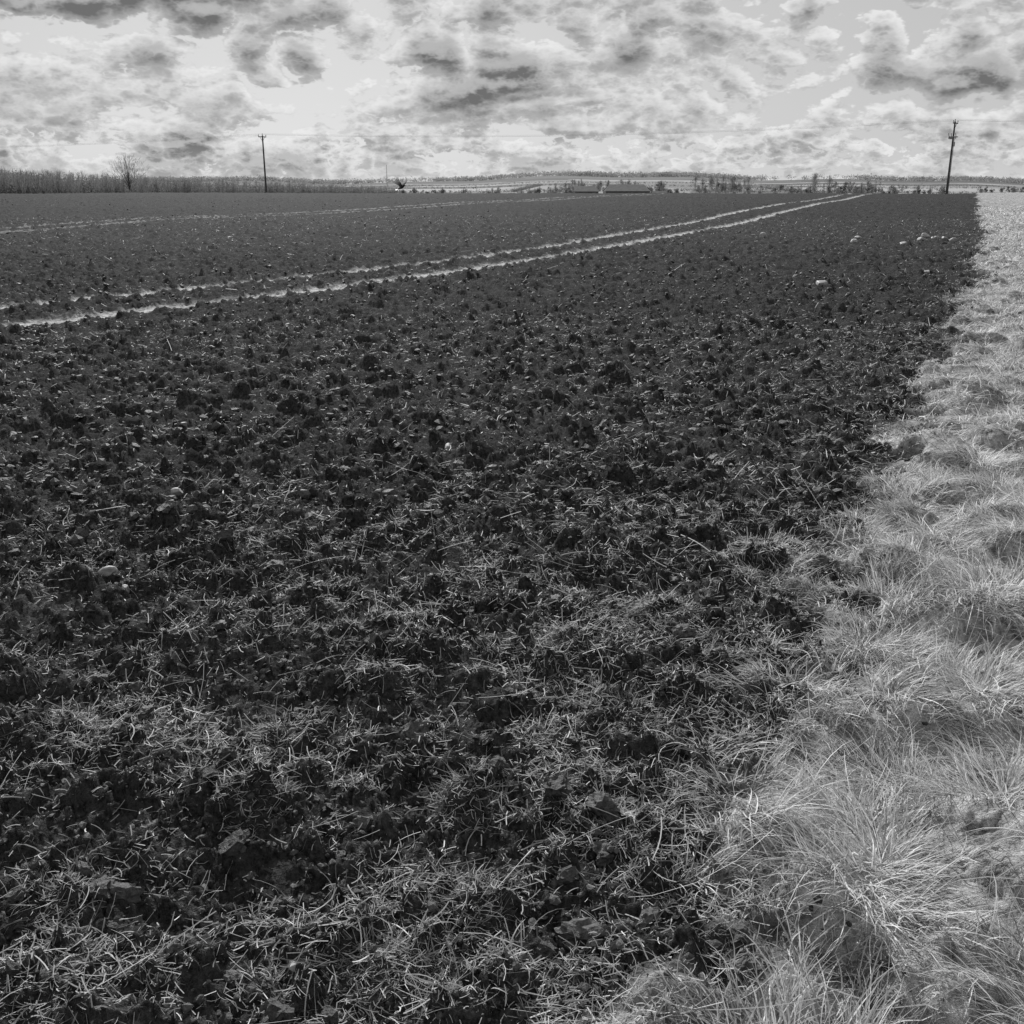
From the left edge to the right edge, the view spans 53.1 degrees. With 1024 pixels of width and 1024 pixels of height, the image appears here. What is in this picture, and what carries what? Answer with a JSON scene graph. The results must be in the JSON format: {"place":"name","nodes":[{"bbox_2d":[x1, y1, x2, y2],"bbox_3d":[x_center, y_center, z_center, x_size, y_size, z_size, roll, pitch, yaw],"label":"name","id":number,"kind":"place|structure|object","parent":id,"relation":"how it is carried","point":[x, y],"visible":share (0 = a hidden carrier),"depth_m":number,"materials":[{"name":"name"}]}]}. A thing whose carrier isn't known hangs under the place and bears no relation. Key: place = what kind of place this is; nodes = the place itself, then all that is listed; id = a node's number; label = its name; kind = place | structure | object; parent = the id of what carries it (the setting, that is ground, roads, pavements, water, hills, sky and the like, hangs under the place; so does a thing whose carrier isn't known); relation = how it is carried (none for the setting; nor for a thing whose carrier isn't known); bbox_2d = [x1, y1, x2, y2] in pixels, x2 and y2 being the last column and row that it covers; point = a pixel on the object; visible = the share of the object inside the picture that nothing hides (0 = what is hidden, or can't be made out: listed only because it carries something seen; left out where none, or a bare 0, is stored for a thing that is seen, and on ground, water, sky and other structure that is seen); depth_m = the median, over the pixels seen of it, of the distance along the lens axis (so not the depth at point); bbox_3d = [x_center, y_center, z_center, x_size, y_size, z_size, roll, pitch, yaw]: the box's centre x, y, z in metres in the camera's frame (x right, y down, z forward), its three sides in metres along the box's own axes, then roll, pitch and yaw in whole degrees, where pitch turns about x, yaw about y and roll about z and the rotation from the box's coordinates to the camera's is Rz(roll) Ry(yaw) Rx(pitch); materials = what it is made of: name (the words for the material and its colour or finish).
{"place":"outdoors","nodes":[
{"label":"outdoors","id":0,"kind":"place"},
{"bbox_2d":[0,176,1023,1023],"bbox_3d":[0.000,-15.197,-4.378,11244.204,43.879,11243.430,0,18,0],"label":"ploughed field ground","id":1,"kind":"structure","parent":0,"point":[584,218],"depth_m":4.79,"materials":[{"name":"soil"}]},
{"bbox_2d":[98,565,117,576],"bbox_3d":[-1.767,0.264,4.481,0.083,0.056,0.052,-8,19,-24],"label":"stone","id":2,"kind":"object","parent":1,"relation":"on","point":[108,570],"visible":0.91,"depth_m":4.46,"materials":[{"name":"grey stone"}]},
{"bbox_2d":[122,584,129,592],"bbox_3d":[-1.623,0.324,4.295,0.033,0.038,0.026,0,18,0],"label":"stone","id":3,"kind":"object","parent":1,"relation":"on","point":[125,586],"visible":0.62,"depth_m":4.29,"materials":[{"name":"white stone"}]},
{"bbox_2d":[106,155,148,190],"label":"bare tree","id":4,"kind":"object","parent":1,"relation":"on","point":[128,179],"visible":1,"depth_m":210.45,"materials":[{"name":"grey plant"}]},
{"bbox_2d":[171,487,182,495],"bbox_3d":[-1.848,-0.107,5.646,0.066,0.056,0.050,-5,18,-15],"label":"stone","id":5,"kind":"object","parent":1,"relation":"on","point":[176,491],"visible":0.93,"depth_m":5.63,"materials":[{"name":"grey stone"}]},
{"bbox_2d":[0,165,395,193],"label":"distant woodland","id":6,"kind":"object","parent":1,"relation":"on","point":[58,181],"visible":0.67,"depth_m":365.72,"materials":[{"name":"grey plant"}]},
{"bbox_2d":[0,170,406,193],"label":"woodland undergrowth","id":7,"kind":"object","parent":1,"relation":"on","point":[84,188],"visible":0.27,"depth_m":403.27,"materials":[{"name":"grey plant"}]},
{"bbox_2d":[258,134,266,192],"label":"utility pole","id":8,"kind":"object","parent":1,"relation":"on","point":[262,136],"visible":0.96,"depth_m":175.97,"materials":[{"name":"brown wood"}]},
{"bbox_2d":[20,119,1023,146],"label":"power line","id":9,"kind":"object","parent":8,"relation":"attached to","point":[529,136],"visible":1,"depth_m":163.62,"materials":[{"name":"metal"}]},
{"bbox_2d":[289,962,295,971],"bbox_3d":[-0.464,0.968,2.185,0.021,0.018,0.022,0,18,0],"label":"stone","id":10,"kind":"object","parent":1,"relation":"on","point":[292,966],"visible":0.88,"depth_m":2.18,"materials":[{"name":"white stone"}]},
{"bbox_2d":[394,178,405,189],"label":"crow","id":11,"kind":"object","parent":1,"relation":"on","point":[399,184],"visible":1,"depth_m":66.75,"materials":[{"name":"black"}]},
{"bbox_2d":[0,197,996,1023],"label":"soil clods","id":12,"kind":"object","parent":1,"relation":"on","point":[274,1009],"visible":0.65,"depth_m":3.78,"materials":[{"name":"black soil"}]},
{"bbox_2d":[0,214,1022,1023],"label":"straw and torn grass","id":13,"kind":"object","parent":1,"relation":"on","point":[632,870],"visible":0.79,"depth_m":2.99,"materials":[{"name":"grey plant"}]},
{"bbox_2d":[131,170,1023,183],"bbox_3d":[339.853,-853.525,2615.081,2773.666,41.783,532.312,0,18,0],"label":"hill woods","id":14,"kind":"object","parent":1,"relation":"on","point":[629,174],"visible":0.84,"depth_m":2458.55,"materials":[{"name":"grey plant"}]},
{"bbox_2d":[571,186,598,193],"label":"barn","id":15,"kind":"structure","parent":1,"relation":"on","point":[586,189],"depth_m":593.67,"materials":[{"name":"grey"}]},
{"bbox_2d":[603,184,649,192],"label":"barn","id":16,"kind":"structure","parent":1,"relation":"on","point":[626,188],"depth_m":536.91,"materials":[{"name":"grey"}]},
{"bbox_2d":[253,181,1023,193],"bbox_3d":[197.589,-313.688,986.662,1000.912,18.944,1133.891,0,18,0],"label":"hedgerow","id":17,"kind":"object","parent":1,"relation":"on","point":[527,186],"visible":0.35,"depth_m":1070.64,"materials":[{"name":"grey plant"}]},
{"bbox_2d":[651,191,667,192],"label":"barn","id":18,"kind":"structure","parent":1,"relation":"on","point":[659,192],"depth_m":551.27,"materials":[{"name":"grey"}]},
{"bbox_2d":[373,173,1023,193],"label":"distant trees","id":19,"kind":"object","parent":1,"relation":"on","point":[816,180],"visible":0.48,"depth_m":643.31,"materials":[{"name":"grey plant"}]},
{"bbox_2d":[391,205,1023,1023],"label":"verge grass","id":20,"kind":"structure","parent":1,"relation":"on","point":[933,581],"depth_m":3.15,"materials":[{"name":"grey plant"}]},
{"bbox_2d":[759,232,766,236],"bbox_3d":[8.653,-9.507,35.247,0.200,0.236,0.235,-8,19,-24],"label":"stone","id":21,"kind":"object","parent":1,"relation":"on","point":[763,234],"visible":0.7,"depth_m":35.19,"materials":[{"name":"grey stone"}]},
{"bbox_2d":[816,280,827,285],"bbox_3d":[5.396,-3.954,17.844,0.213,0.158,0.214,0,18,0],"label":"stone","id":22,"kind":"object","parent":1,"relation":"on","point":[820,282],"visible":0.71,"depth_m":17.80,"materials":[{"name":"white stone"}]},
{"bbox_2d":[921,233,929,237],"bbox_3d":[13.932,-9.271,34.486,0.282,0.262,0.285,0,18,0],"label":"stone","id":23,"kind":"object","parent":1,"relation":"on","point":[924,235],"visible":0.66,"depth_m":34.40,"materials":[{"name":"grey stone"}]},
{"bbox_2d":[945,119,957,193],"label":"utility pole","id":24,"kind":"object","parent":1,"relation":"on","point":[953,137],"visible":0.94,"depth_m":148.14,"materials":[{"name":"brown wood"}]},
{"bbox_2d":[0,0,1023,183],"label":"sky","id":25,"kind":"structure","parent":0,"point":[435,77],"materials":[{"name":"grey"}]}
]}

